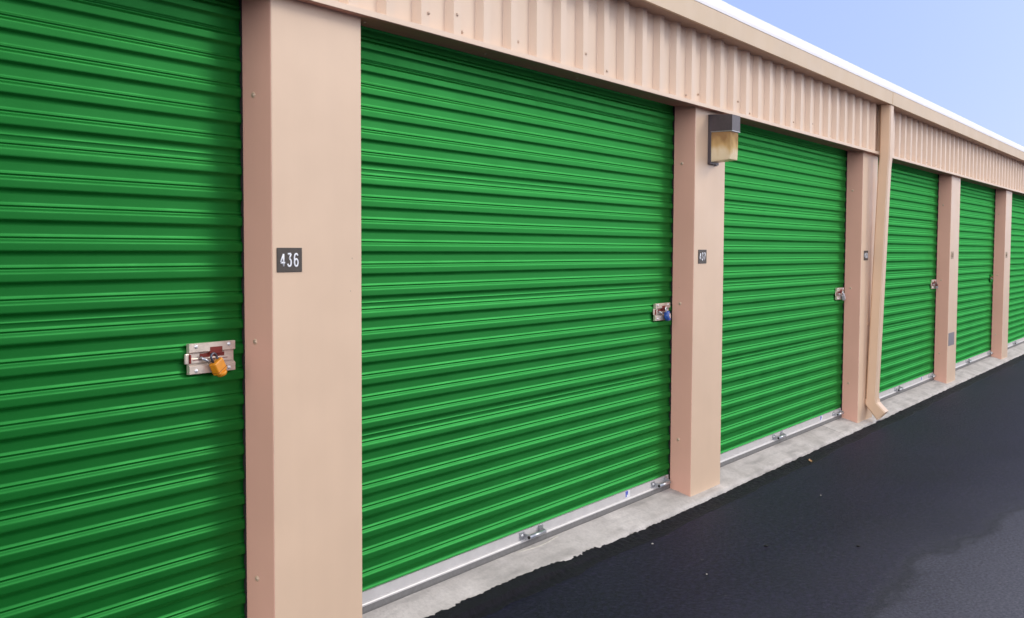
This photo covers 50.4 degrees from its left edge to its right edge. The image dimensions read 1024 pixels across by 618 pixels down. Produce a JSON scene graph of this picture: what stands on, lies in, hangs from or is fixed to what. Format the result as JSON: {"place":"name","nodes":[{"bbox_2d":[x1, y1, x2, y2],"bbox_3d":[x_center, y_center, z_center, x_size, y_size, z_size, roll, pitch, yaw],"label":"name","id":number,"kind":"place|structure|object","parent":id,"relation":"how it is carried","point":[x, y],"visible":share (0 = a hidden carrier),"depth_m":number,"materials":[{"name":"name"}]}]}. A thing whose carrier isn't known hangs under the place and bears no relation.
{"place":"outdoors","nodes":[
{"label":"outdoors","id":0,"kind":"place"},
{"bbox_2d":[362,343,1023,617],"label":"concrete apron","id":1,"kind":"object","parent":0,"point":[626,521],"visible":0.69,"depth_m":6.67,"materials":[{"name":"grey concrete"}]},
{"bbox_2d":[0,0,1023,617],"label":"storage building","id":2,"kind":"structure","parent":1,"relation":"on","point":[458,344],"depth_m":5.03,"materials":[{"name":"beige paint"}]},
{"bbox_2d":[0,0,246,617],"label":"roll up door","id":3,"kind":"structure","parent":2,"relation":"in","point":[123,452],"depth_m":3.70,"materials":[{"name":"green paint"}]},
{"bbox_2d":[209,352,226,376],"bbox_3d":[-1.084,0.202,4.004,0.041,0.096,0.054,-6,26,26],"label":"padlock","id":4,"kind":"object","parent":3,"relation":"hanging from","point":[218,366],"visible":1,"depth_m":3.99,"materials":[{"name":"metal"}]},
{"bbox_2d":[277,248,301,271],"bbox_3d":[-0.842,-0.186,4.122,0.006,0.092,0.130,2,4,34],"label":"number sign","id":5,"kind":"object","parent":2,"relation":"attached to","point":[289,259],"visible":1,"depth_m":4.12,"materials":[{"name":"grey plastic"}]},
{"bbox_2d":[361,26,674,614],"bbox_3d":[0.121,0.002,5.943,0.194,2.576,3.250,2,4,34],"label":"roll up door","id":6,"kind":"structure","parent":2,"relation":"in","point":[517,221],"depth_m":5.60,"materials":[{"name":"green paint"}]},
{"bbox_2d":[664,307,670,320],"bbox_3d":[1.018,0.031,7.133,0.034,0.098,0.068,-7,14,24],"label":"padlock","id":7,"kind":"object","parent":6,"relation":"hanging from","point":[667,315],"visible":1,"depth_m":7.11,"materials":[{"name":"metal"}]},
{"bbox_2d":[698,250,706,263],"bbox_3d":[1.273,-0.350,7.271,0.006,0.092,0.130,2,4,34],"label":"number sign","id":8,"kind":"object","parent":2,"relation":"attached to","point":[702,256],"visible":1,"depth_m":7.27,"materials":[{"name":"grey plastic"}]},
{"bbox_2d":[708,114,739,165],"bbox_3d":[1.421,-1.129,7.294,0.172,0.343,0.140,2,4,34],"label":"wall lamp","id":9,"kind":"object","parent":2,"relation":"attached to","point":[723,130],"visible":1,"depth_m":7.25,"materials":[{"name":"grey metal"}]},
{"bbox_2d":[720,123,847,466],"bbox_3d":[2.221,-0.162,9.071,0.194,2.572,3.287,2,4,34],"label":"roll up door","id":10,"kind":"structure","parent":2,"relation":"in","point":[785,196],"depth_m":8.98,"materials":[{"name":"green paint"}]},
{"bbox_2d":[864,251,867,259],"bbox_3d":[3.392,-0.513,10.427,0.006,0.092,0.130,2,4,34],"label":"number sign","id":11,"kind":"object","parent":2,"relation":"attached to","point":[865,255],"visible":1,"depth_m":10.42,"materials":[{"name":"grey plastic"}]},
{"bbox_2d":[877,159,938,401],"bbox_3d":[4.324,-0.323,12.203,0.194,2.572,3.261,2,4,34],"label":"roll up door","id":12,"kind":"structure","parent":2,"relation":"in","point":[908,334],"depth_m":12.48,"materials":[{"name":"green paint"}]},
{"bbox_2d":[955,180,995,370],"bbox_3d":[6.408,-0.483,15.306,0.194,2.572,3.218,2,4,34],"label":"roll up door","id":13,"kind":"structure","parent":2,"relation":"in","point":[977,202],"depth_m":15.52,"materials":[{"name":"green paint"}]},
{"bbox_2d":[1008,194,1023,348],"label":"roll up door","id":14,"kind":"structure","parent":2,"relation":"in","point":[1016,285],"depth_m":18.38,"materials":[{"name":"green paint"}]},
{"bbox_2d":[482,360,1023,617],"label":"asphalt driveway","id":15,"kind":"structure","parent":0,"point":[924,509],"depth_m":6.34,"materials":[{"name":"black asphalt"}]},
{"bbox_2d":[425,354,1023,617],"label":"asphalt edge","id":16,"kind":"object","parent":15,"relation":"on","point":[496,598],"visible":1,"depth_m":6.37,"materials":[{"name":"black asphalt"}]},
{"bbox_2d":[722,0,1023,146],"label":"sky","id":17,"kind":"structure","parent":0,"point":[965,58],"materials":[{"name":"blue"}]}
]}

